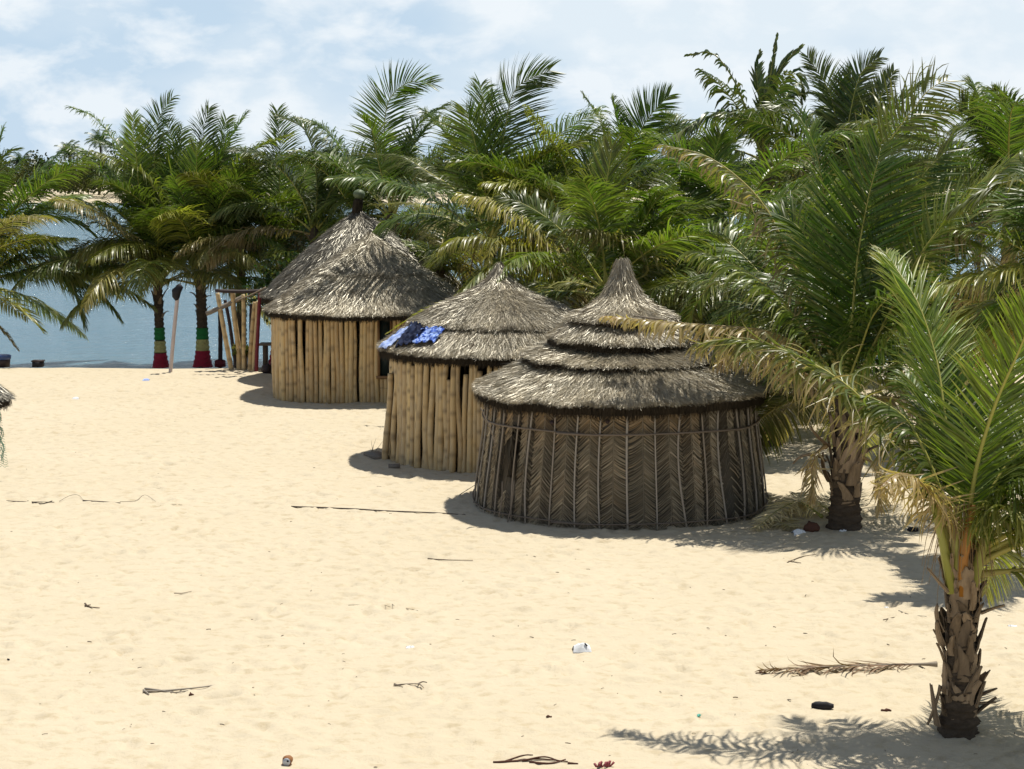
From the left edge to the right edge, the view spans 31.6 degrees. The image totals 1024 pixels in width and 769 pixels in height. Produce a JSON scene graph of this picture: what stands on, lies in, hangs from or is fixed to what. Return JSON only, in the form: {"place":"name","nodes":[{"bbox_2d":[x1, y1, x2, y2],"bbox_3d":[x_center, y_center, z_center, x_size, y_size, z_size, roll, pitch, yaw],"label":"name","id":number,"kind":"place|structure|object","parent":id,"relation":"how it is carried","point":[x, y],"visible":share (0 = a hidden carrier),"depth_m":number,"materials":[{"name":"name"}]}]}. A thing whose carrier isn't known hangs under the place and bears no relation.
{"place":"outdoors","nodes":[
{"label":"outdoors","id":0,"kind":"place"},
{"bbox_2d":[0,354,10,367],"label":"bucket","id":1,"kind":"object","parent":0,"point":[5,360],"visible":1,"depth_m":47.71,"materials":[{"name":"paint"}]},
{"bbox_2d":[261,361,271,373],"bbox_3d":[-6.131,-1.071,46.392,0.581,1.664,0.422,-6,9,-43],"label":"tree stump","id":2,"kind":"object","parent":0,"point":[266,368],"visible":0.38,"depth_m":46.34,"materials":[{"name":"brown wood"}]},
{"bbox_2d":[0,203,1022,368],"bbox_3d":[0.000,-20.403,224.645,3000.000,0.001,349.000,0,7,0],"label":"lagoon water","id":3,"kind":"structure","parent":0,"point":[113,342],"depth_m":66.41,"materials":[{"name":"blue liquid"}]},
{"bbox_2d":[0,185,1023,768],"bbox_3d":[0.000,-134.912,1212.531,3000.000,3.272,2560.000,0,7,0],"label":"sand","id":4,"kind":"structure","parent":0,"point":[234,457],"depth_m":20.87,"materials":[{"name":"beige sand"}]},
{"bbox_2d":[0,384,16,466],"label":"thatch parasol","id":5,"kind":"object","parent":4,"relation":"on","point":[6,397],"visible":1,"depth_m":29.87,"materials":[{"name":"wood"}]},
{"bbox_2d":[7,150,34,194],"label":"palm tree","id":6,"kind":"object","parent":4,"relation":"on","point":[17,157],"visible":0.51,"depth_m":396.33,"materials":[{"name":"green plant"}]},
{"bbox_2d":[6,500,53,503],"bbox_3d":[-7.550,1.810,27.909,1.008,0.024,0.250,0,7,4],"label":"long rod","id":7,"kind":"object","parent":4,"relation":"on","point":[32,502],"visible":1,"depth_m":27.90,"materials":[{"name":"beige wood"}]},
{"bbox_2d":[0,230,59,350],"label":"palm tree","id":8,"kind":"object","parent":4,"relation":"on","point":[16,307],"visible":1,"depth_m":49.84,"materials":[{"name":"green plant"}]},
{"bbox_2d":[31,360,44,366],"bbox_3d":[-12.525,-0.557,47.881,0.300,0.175,0.280,0,7,0],"label":"crate","id":9,"kind":"object","parent":4,"relation":"on","point":[37,363],"visible":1,"depth_m":47.77,"materials":[{"name":"paint"}]},
{"bbox_2d":[27,156,54,190],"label":"palm tree","id":10,"kind":"object","parent":4,"relation":"on","point":[41,160],"visible":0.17,"depth_m":391.52,"materials":[{"name":"green plant"}]},
{"bbox_2d":[54,141,83,193],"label":"palm tree","id":11,"kind":"object","parent":4,"relation":"on","point":[68,154],"visible":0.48,"depth_m":406.37,"materials":[{"name":"green plant"}]},
{"bbox_2d":[0,122,157,341],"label":"palm tree","id":12,"kind":"object","parent":4,"relation":"on","point":[10,221],"visible":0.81,"depth_m":51.46,"materials":[{"name":"green plant"}]},
{"bbox_2d":[84,128,116,194],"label":"palm tree","id":13,"kind":"object","parent":4,"relation":"on","point":[97,136],"visible":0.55,"depth_m":396.26,"materials":[{"name":"green plant"}]},
{"bbox_2d":[112,136,142,157],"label":"palm tree","id":14,"kind":"object","parent":4,"relation":"on","point":[121,144],"visible":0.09,"depth_m":400.92,"materials":[{"name":"green plant"}]},
{"bbox_2d":[10,89,279,367],"bbox_3d":[-10.167,-4.460,51.944,7.847,8.018,7.716,0,7,0],"label":"palm tree","id":15,"kind":"object","parent":4,"relation":"on","point":[138,229],"visible":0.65,"depth_m":51.31,"materials":[{"name":"green plant"}]},
{"bbox_2d":[169,283,182,371],"bbox_3d":[-8.618,-1.399,46.422,0.438,2.395,0.239,0,7,0],"label":"torch pole","id":16,"kind":"object","parent":4,"relation":"on","point":[176,291],"visible":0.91,"depth_m":46.35,"materials":[{"name":"paint"}]},
{"bbox_2d":[143,685,211,694],"bbox_3d":[-3.277,3.010,17.849,0.730,0.036,0.212,-1,7,-6],"label":"driftwood stick","id":17,"kind":"object","parent":4,"relation":"on","point":[147,690],"visible":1,"depth_m":17.84,"materials":[{"name":"brown wood"}]},
{"bbox_2d":[60,100,342,367],"bbox_3d":[-8.735,-4.357,52.155,7.961,7.754,7.820,4,8,29],"label":"palm tree","id":18,"kind":"object","parent":4,"relation":"on","point":[202,356],"visible":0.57,"depth_m":51.36,"materials":[{"name":"green plant"}]},
{"bbox_2d":[214,303,225,367],"bbox_3d":[-8.405,-1.454,52.054,0.304,1.962,0.320,0,7,0],"label":"wooden post","id":19,"kind":"object","parent":4,"relation":"on","point":[220,362],"visible":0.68,"depth_m":52.03,"materials":[{"name":"paint"}]},
{"bbox_2d":[215,293,233,369],"bbox_3d":[-7.466,-1.341,47.077,0.462,2.099,0.173,0,7,0],"label":"wooden post","id":20,"kind":"object","parent":4,"relation":"on","point":[225,338],"visible":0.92,"depth_m":47.02,"materials":[{"name":"brown wood"}]},
{"bbox_2d":[205,296,240,315],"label":"roof beam","id":21,"kind":"structure","parent":20,"relation":"attached to","point":[216,309],"depth_m":46.95,"materials":[{"name":"brown wood"}]},
{"bbox_2d":[149,149,308,367],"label":"palm tree","id":22,"kind":"object","parent":4,"relation":"on","point":[189,175],"visible":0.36,"depth_m":50.91,"materials":[{"name":"green plant"}]},
{"bbox_2d":[223,300,235,367],"bbox_3d":[-7.415,-1.310,47.795,0.376,1.867,0.118,0,7,0],"label":"wooden post","id":23,"kind":"object","parent":4,"relation":"on","point":[230,329],"visible":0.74,"depth_m":47.75,"materials":[{"name":"paint"}]},
{"bbox_2d":[230,293,241,369],"bbox_3d":[-7.172,-1.360,47.095,0.259,2.123,0.168,-2,7,-20],"label":"wooden post","id":24,"kind":"object","parent":4,"relation":"on","point":[236,335],"visible":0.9,"depth_m":47.07,"materials":[{"name":"beige wood"}]},
{"bbox_2d":[231,343,248,369],"bbox_3d":[-7.035,-0.727,47.258,0.619,0.784,0.449,0,7,0],"label":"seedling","id":25,"kind":"object","parent":4,"relation":"on","point":[234,352],"visible":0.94,"depth_m":47.13,"materials":[{"name":"green plant"}]},
{"bbox_2d":[241,294,245,369],"bbox_3d":[-6.971,-1.319,47.012,0.126,2.051,0.114,3,7,22],"label":"wooden post","id":26,"kind":"object","parent":4,"relation":"on","point":[243,344],"visible":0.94,"depth_m":46.98,"materials":[{"name":"brown wood"}]},
{"bbox_2d":[249,304,251,336],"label":"wooden post","id":27,"kind":"object","parent":4,"relation":"on","point":[250,309],"visible":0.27,"depth_m":47.88,"materials":[{"name":"paint"}]},
{"bbox_2d":[248,302,255,370],"bbox_3d":[-6.738,-1.214,46.942,0.266,1.864,0.129,0,7,0],"label":"wooden post","id":28,"kind":"object","parent":4,"relation":"on","point":[251,338],"visible":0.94,"depth_m":46.90,"materials":[{"name":"beige wood"}]},
{"bbox_2d":[252,301,257,370],"bbox_3d":[-6.643,-1.214,46.851,0.235,1.885,0.132,0,7,0],"label":"wooden post","id":29,"kind":"object","parent":4,"relation":"on","point":[253,349],"visible":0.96,"depth_m":46.81,"materials":[{"name":"brown wood"}]},
{"bbox_2d":[254,293,260,370],"bbox_3d":[-6.563,-1.315,46.757,0.224,2.107,0.116,0,7,0],"label":"wooden post","id":30,"kind":"object","parent":4,"relation":"on","point":[257,335],"visible":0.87,"depth_m":46.73,"materials":[{"name":"red paint"}]},
{"bbox_2d":[215,289,261,292],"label":"roof beam","id":31,"kind":"structure","parent":30,"relation":"on","point":[234,291],"depth_m":46.33,"materials":[{"name":"paint"}]},
{"bbox_2d":[142,102,373,364],"bbox_3d":[-6.627,-4.317,52.378,7.612,7.642,7.901,0,7,0],"label":"palm tree","id":32,"kind":"object","parent":4,"relation":"on","point":[283,186],"visible":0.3,"depth_m":51.43,"materials":[{"name":"green plant"}]},
{"bbox_2d":[259,342,270,364],"bbox_3d":[-6.319,-0.770,47.681,0.620,0.645,0.500,0,7,0],"label":"side table","id":33,"kind":"object","parent":4,"relation":"on","point":[265,345],"visible":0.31,"depth_m":47.51,"materials":[{"name":"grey wood"}]},
{"bbox_2d":[242,241,307,323],"bbox_3d":[-5.413,-2.100,48.305,2.640,3.456,3.015,6,9,43],"label":"shrub","id":34,"kind":"object","parent":4,"relation":"on","point":[266,276],"visible":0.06,"depth_m":47.92,"materials":[{"name":"green plant"}]},
{"bbox_2d":[282,755,292,765],"bbox_3d":[-1.931,3.232,15.588,0.088,0.087,0.128,0,7,0],"label":"crushed can","id":35,"kind":"object","parent":4,"relation":"on","point":[287,760],"visible":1,"depth_m":15.53,"materials":[{"name":"metal"}]},
{"bbox_2d":[200,111,420,271],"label":"palm tree","id":36,"kind":"object","parent":4,"relation":"on","point":[319,194],"visible":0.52,"depth_m":50.26,"materials":[{"name":"green plant"}]},
{"bbox_2d":[321,141,342,156],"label":"palm tree","id":37,"kind":"object","parent":4,"relation":"on","point":[332,147],"visible":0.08,"depth_m":401.18,"materials":[{"name":"green plant"}]},
{"bbox_2d":[258,189,444,363],"bbox_3d":[-3.848,-2.512,45.414,5.004,4.743,5.000,0,7,0],"label":"round hut","id":38,"kind":"object","parent":4,"relation":"on","point":[356,224],"visible":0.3,"depth_m":44.57,"materials":[{"name":"beige plant"}]},
{"bbox_2d":[235,287,265,301],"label":"roof beam","id":39,"kind":"structure","parent":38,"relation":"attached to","point":[250,294],"depth_m":45.88,"materials":[{"name":"brown wood"}]},
{"bbox_2d":[262,231,459,403],"bbox_3d":[-3.267,-1.665,42.165,5.116,3.810,5.108,0,7,0],"label":"round hut","id":40,"kind":"object","parent":4,"relation":"on","point":[375,286],"visible":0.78,"depth_m":40.42,"materials":[{"name":"beige wood"}]},
{"bbox_2d":[376,320,391,378],"bbox_3d":[-2.825,-0.814,40.309,0.399,1.370,0.102,0,7,0],"label":"window","id":41,"kind":"structure","parent":40,"relation":"in","point":[383,327],"depth_m":40.32,"materials":[{"name":"black glass"}]},
{"bbox_2d":[363,451,388,459],"bbox_3d":[-2.423,1.268,32.471,0.300,0.065,0.501,-4,8,-28],"label":"wooden board","id":42,"kind":"object","parent":4,"relation":"on","point":[375,455],"visible":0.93,"depth_m":32.41,"materials":[{"name":"grey wood"}]},
{"bbox_2d":[291,506,464,514],"bbox_3d":[-2.018,1.892,27.224,2.751,0.028,0.070,2,7,14],"label":"long rod","id":43,"kind":"object","parent":4,"relation":"on","point":[371,509],"visible":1,"depth_m":27.27,"materials":[{"name":"brown wood"}]},
{"bbox_2d":[289,116,469,278],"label":"palm tree","id":44,"kind":"object","parent":4,"relation":"on","point":[330,171],"visible":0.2,"depth_m":49.39,"materials":[{"name":"green plant"}]},
{"bbox_2d":[269,58,501,262],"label":"palm tree","id":45,"kind":"object","parent":4,"relation":"on","point":[381,166],"visible":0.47,"depth_m":48.25,"materials":[{"name":"green plant"}]},
{"bbox_2d":[388,464,399,467],"bbox_3d":[-2.037,1.416,31.319,0.204,0.097,0.088,0,7,0],"label":"stone","id":46,"kind":"object","parent":4,"relation":"on","point":[393,465],"visible":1,"depth_m":31.29,"materials":[{"name":"grey stone"}]},
{"bbox_2d":[393,681,426,687],"bbox_3d":[-1.010,2.977,17.959,0.332,0.022,0.204,0,7,0],"label":"driftwood stick","id":47,"kind":"object","parent":4,"relation":"on","point":[394,684],"visible":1,"depth_m":17.98,"materials":[{"name":"brown wood"}]},
{"bbox_2d":[404,238,461,365],"bbox_3d":[-2.732,-1.948,47.204,3.490,3.725,3.454,0,7,0],"label":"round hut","id":48,"kind":"object","parent":4,"relation":"on","point":[455,284],"visible":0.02,"depth_m":46.70,"materials":[{"name":"green plant"}]},
{"bbox_2d":[428,558,472,560],"bbox_3d":[-0.816,2.306,23.819,0.616,0.019,0.046,1,7,13],"label":"driftwood stick","id":49,"kind":"object","parent":4,"relation":"on","point":[447,559],"visible":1,"depth_m":23.81,"materials":[{"name":"brown wood"}]},
{"bbox_2d":[394,182,540,286],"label":"palm tree","id":50,"kind":"object","parent":4,"relation":"on","point":[445,232],"visible":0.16,"depth_m":44.94,"materials":[{"name":"green plant"}]},
{"bbox_2d":[374,261,574,472],"bbox_3d":[-0.227,-0.439,32.613,4.518,3.578,4.543,0,7,0],"label":"round hut","id":51,"kind":"object","parent":4,"relation":"on","point":[489,323],"visible":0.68,"depth_m":31.17,"materials":[{"name":"brown wood"}]},
{"bbox_2d":[379,324,411,348],"bbox_3d":[-2.067,-0.844,31.884,0.497,0.465,0.522,-3,7,-25],"label":"washed cloth","id":52,"kind":"object","parent":51,"relation":"on","point":[389,341],"visible":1,"depth_m":31.79,"materials":[{"name":"fabric"}]},
{"bbox_2d":[395,321,425,346],"bbox_3d":[-1.827,-0.864,31.474,0.480,0.463,0.652,-3,7,-27],"label":"washed cloth","id":53,"kind":"object","parent":51,"relation":"on","point":[410,333],"visible":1,"depth_m":31.43,"materials":[{"name":"blue fabric"}]},
{"bbox_2d":[412,326,443,342],"bbox_3d":[-1.452,-0.859,31.166,0.530,0.305,0.313,5,9,39],"label":"washed cloth","id":54,"kind":"object","parent":51,"relation":"on","point":[433,333],"visible":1,"depth_m":31.15,"materials":[{"name":"blue fabric"}]},
{"bbox_2d":[322,53,646,306],"bbox_3d":[-1.269,-3.799,42.665,9.974,7.902,6.197,4,8,33],"label":"palm tree","id":55,"kind":"object","parent":4,"relation":"on","point":[466,133],"visible":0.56,"depth_m":41.24,"materials":[{"name":"green plant"}]},
{"bbox_2d":[1,143,977,194],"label":"woodland","id":56,"kind":"object","parent":4,"relation":"on","point":[82,184],"visible":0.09,"depth_m":382.96,"materials":[{"name":"green plant"}]},
{"bbox_2d":[10,424,1014,766],"bbox_3d":[-0.298,1.698,29.046,21.759,0.067,27.166,0,7,0],"label":"sand debris","id":57,"kind":"object","parent":4,"relation":"on","point":[530,636],"visible":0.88,"depth_m":19.25,"materials":[{"name":"brown wood"}]},
{"bbox_2d":[493,754,577,763],"bbox_3d":[0.208,3.248,15.696,0.738,0.050,0.153,1,7,5],"label":"twig bundle","id":58,"kind":"object","parent":4,"relation":"on","point":[533,758],"visible":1,"depth_m":15.70,"materials":[{"name":"brown wood"}]},
{"bbox_2d":[416,188,663,290],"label":"palm tree","id":59,"kind":"object","parent":4,"relation":"on","point":[427,252],"visible":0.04,"depth_m":44.69,"materials":[{"name":"green plant"}]},
{"bbox_2d":[386,192,754,341],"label":"palm tree","id":60,"kind":"object","parent":4,"relation":"on","point":[493,242],"visible":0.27,"depth_m":35.51,"materials":[{"name":"green plant"}]},
{"bbox_2d":[436,104,728,309],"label":"palm tree","id":61,"kind":"object","parent":4,"relation":"on","point":[547,192],"visible":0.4,"depth_m":39.97,"materials":[{"name":"green plant"}]},
{"bbox_2d":[594,760,614,767],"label":"dried flower","id":62,"kind":"object","parent":4,"relation":"on","point":[608,763],"visible":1,"depth_m":15.52,"materials":[{"name":"plant"}]},
{"bbox_2d":[532,82,706,254],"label":"palm tree","id":63,"kind":"object","parent":4,"relation":"on","point":[630,133],"visible":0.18,"depth_m":45.58,"materials":[{"name":"green plant"}]},
{"bbox_2d":[470,258,775,530],"bbox_3d":[1.684,-0.059,27.915,4.698,3.832,4.708,0,7,0],"label":"round hut","id":64,"kind":"object","parent":4,"relation":"on","point":[590,421],"visible":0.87,"depth_m":26.27,"materials":[{"name":"brown wicker"}]},
{"bbox_2d":[491,130,754,346],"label":"palm tree","id":65,"kind":"object","parent":4,"relation":"on","point":[609,245],"visible":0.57,"depth_m":33.73,"materials":[{"name":"green plant"}]},
{"bbox_2d":[556,172,831,322],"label":"palm tree","id":66,"kind":"object","parent":4,"relation":"on","point":[687,198],"visible":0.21,"depth_m":35.14,"materials":[{"name":"green plant"}]},
{"bbox_2d":[600,110,841,269],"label":"palm tree","id":67,"kind":"object","parent":4,"relation":"on","point":[689,120],"visible":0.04,"depth_m":45.88,"materials":[{"name":"green plant"}]},
{"bbox_2d":[675,280,769,342],"bbox_3d":[4.382,-1.228,41.133,3.239,3.168,3.088,4,8,31],"label":"shrub","id":68,"kind":"object","parent":4,"relation":"on","point":[705,321],"visible":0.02,"depth_m":40.33,"materials":[{"name":"green plant"}]},
{"bbox_2d":[595,118,880,355],"bbox_3d":[4.769,-2.443,38.005,6.524,6.246,5.667,0,7,0],"label":"palm tree","id":69,"kind":"object","parent":4,"relation":"on","point":[682,173],"visible":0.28,"depth_m":37.21,"materials":[{"name":"green plant"}]},
{"bbox_2d":[662,32,872,383],"bbox_3d":[6.293,-4.122,43.047,4.662,8.415,5.087,6,9,40],"label":"palm tree","id":70,"kind":"object","parent":4,"relation":"on","point":[767,89],"visible":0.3,"depth_m":42.78,"materials":[{"name":"green plant"}]},
{"bbox_2d":[756,515,804,530],"bbox_3d":[3.887,2.049,26.157,0.761,0.272,0.856,3,7,21],"label":"fallen frond","id":71,"kind":"object","parent":4,"relation":"on","point":[787,524],"visible":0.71,"depth_m":26.08,"materials":[{"name":"plant"}]},
{"bbox_2d":[749,493,823,530],"bbox_3d":[3.844,1.831,26.378,1.576,0.448,0.886,-5,8,-34],"label":"fallen frond","id":72,"kind":"object","parent":4,"relation":"on","point":[792,503],"visible":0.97,"depth_m":26.39,"materials":[{"name":"plant"}]},
{"bbox_2d":[790,529,805,535],"bbox_3d":[4.049,2.084,25.613,0.200,0.088,0.140,-2,7,-17],"label":"plastic bag","id":73,"kind":"object","parent":4,"relation":"on","point":[797,531],"visible":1,"depth_m":25.57,"materials":[{"name":"white plastic"}]},
{"bbox_2d":[787,554,815,562],"bbox_3d":[3.830,2.298,23.951,0.174,0.019,0.689,4,8,29],"label":"driftwood stick","id":74,"kind":"object","parent":4,"relation":"on","point":[797,558],"visible":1,"depth_m":23.88,"materials":[{"name":"brown wood"}]},
{"bbox_2d":[782,501,828,517],"bbox_3d":[4.415,1.906,26.944,0.836,0.357,0.809,3,7,24],"label":"fallen frond","id":75,"kind":"object","parent":4,"relation":"on","point":[802,507],"visible":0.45,"depth_m":26.78,"materials":[{"name":"plant"}]},
{"bbox_2d":[597,54,1023,530],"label":"palm tree","id":76,"kind":"object","parent":4,"relation":"on","point":[821,326],"visible":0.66,"depth_m":25.74,"materials":[{"name":"green plant"}]},
{"bbox_2d":[803,521,819,531],"bbox_3d":[4.252,2.031,25.699,0.232,0.198,0.140,0,7,0],"label":"coconut husk","id":77,"kind":"object","parent":4,"relation":"on","point":[809,526],"visible":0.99,"depth_m":25.67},
{"bbox_2d":[639,160,993,446],"bbox_3d":[5.541,-1.493,33.549,6.328,5.396,6.028,5,8,35],"label":"palm tree","id":78,"kind":"object","parent":4,"relation":"on","point":[669,284],"visible":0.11,"depth_m":33.34,"materials":[{"name":"green plant"}]},
{"bbox_2d":[811,701,833,709],"bbox_3d":[2.953,3.054,17.207,0.215,0.088,0.077,0,7,0],"label":"black shoe","id":79,"kind":"object","parent":4,"relation":"on","point":[821,705],"visible":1,"depth_m":17.18,"materials":[{"name":"black rubber"}]},
{"bbox_2d":[741,125,926,371],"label":"palm tree","id":80,"kind":"object","parent":4,"relation":"on","point":[778,145],"depth_m":45.69,"materials":[{"name":"green plant"}]},
{"bbox_2d":[710,46,978,371],"bbox_3d":[7.559,-3.514,40.156,6.638,7.892,6.250,0,7,0],"label":"palm tree","id":81,"kind":"object","parent":4,"relation":"on","point":[842,102],"visible":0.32,"depth_m":39.48,"materials":[{"name":"green plant"}]},
{"bbox_2d":[755,649,937,676],"bbox_3d":[3.408,2.886,18.516,1.921,0.410,0.660,0,7,0],"label":"fallen frond","id":82,"kind":"object","parent":4,"relation":"on","point":[851,667],"visible":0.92,"depth_m":18.49,"materials":[{"name":"brown plant"}]},
{"bbox_2d":[683,244,1023,739],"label":"palm tree","id":83,"kind":"object","parent":4,"relation":"on","point":[982,480],"visible":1,"depth_m":16.28,"materials":[{"name":"green plant"}]},
{"bbox_2d":[788,173,1022,431],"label":"palm tree","id":84,"kind":"object","parent":4,"relation":"on","point":[971,299],"visible":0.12,"depth_m":34.84,"materials":[{"name":"green plant"}]},
{"bbox_2d":[907,527,918,531],"bbox_3d":[5.696,2.059,25.706,0.168,0.081,0.070,0,7,0],"label":"black scrap","id":85,"kind":"object","parent":4,"relation":"on","point":[909,529],"visible":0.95,"depth_m":25.70,"materials":[{"name":"black"}]},
{"bbox_2d":[829,145,1000,377],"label":"palm tree","id":86,"kind":"object","parent":4,"relation":"on","point":[989,258],"visible":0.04,"depth_m":43.81,"materials":[{"name":"green plant"}]},
{"bbox_2d":[879,253,972,374],"bbox_3d":[10.174,-1.687,44.116,3.762,3.414,3.812,0,7,0],"label":"shrub","id":87,"kind":"object","parent":4,"relation":"on","point":[928,309],"visible":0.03,"depth_m":43.58,"materials":[{"name":"green plant"}]},
{"bbox_2d":[837,73,1023,436],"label":"palm tree","id":88,"kind":"object","parent":4,"relation":"on","point":[1000,134],"visible":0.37,"depth_m":32.22,"materials":[{"name":"green plant"}]},
{"bbox_2d":[897,79,1023,272],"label":"palm tree","id":89,"kind":"object","parent":4,"relation":"on","point":[994,90],"visible":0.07,"depth_m":40.47,"materials":[{"name":"green plant"}]},
{"bbox_2d":[922,149,1023,403],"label":"palm tree","id":90,"kind":"object","parent":4,"relation":"on","point":[1011,212],"visible":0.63,"depth_m":22.85,"materials":[{"name":"green plant"}]},
{"bbox_2d":[939,273,1023,389],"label":"shrub","id":91,"kind":"object","parent":4,"relation":"on","point":[957,296],"visible":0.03,"depth_m":42.24,"materials":[{"name":"green plant"}]},
{"bbox_2d":[0,0,1023,170],"label":"sky","id":92,"kind":"structure","parent":0,"point":[103,58],"materials":[{"name":"blue"}]},
{"bbox_2d":[572,643,591,652],"bbox_3d":[0.740,2.791,19.233,0.202,0.107,0.130,-1,7,-6],"label":"foam box","id":93,"kind":"object","parent":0,"point":[581,647],"visible":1,"depth_m":19.19,"materials":[{"name":"white plastic"}]}
]}

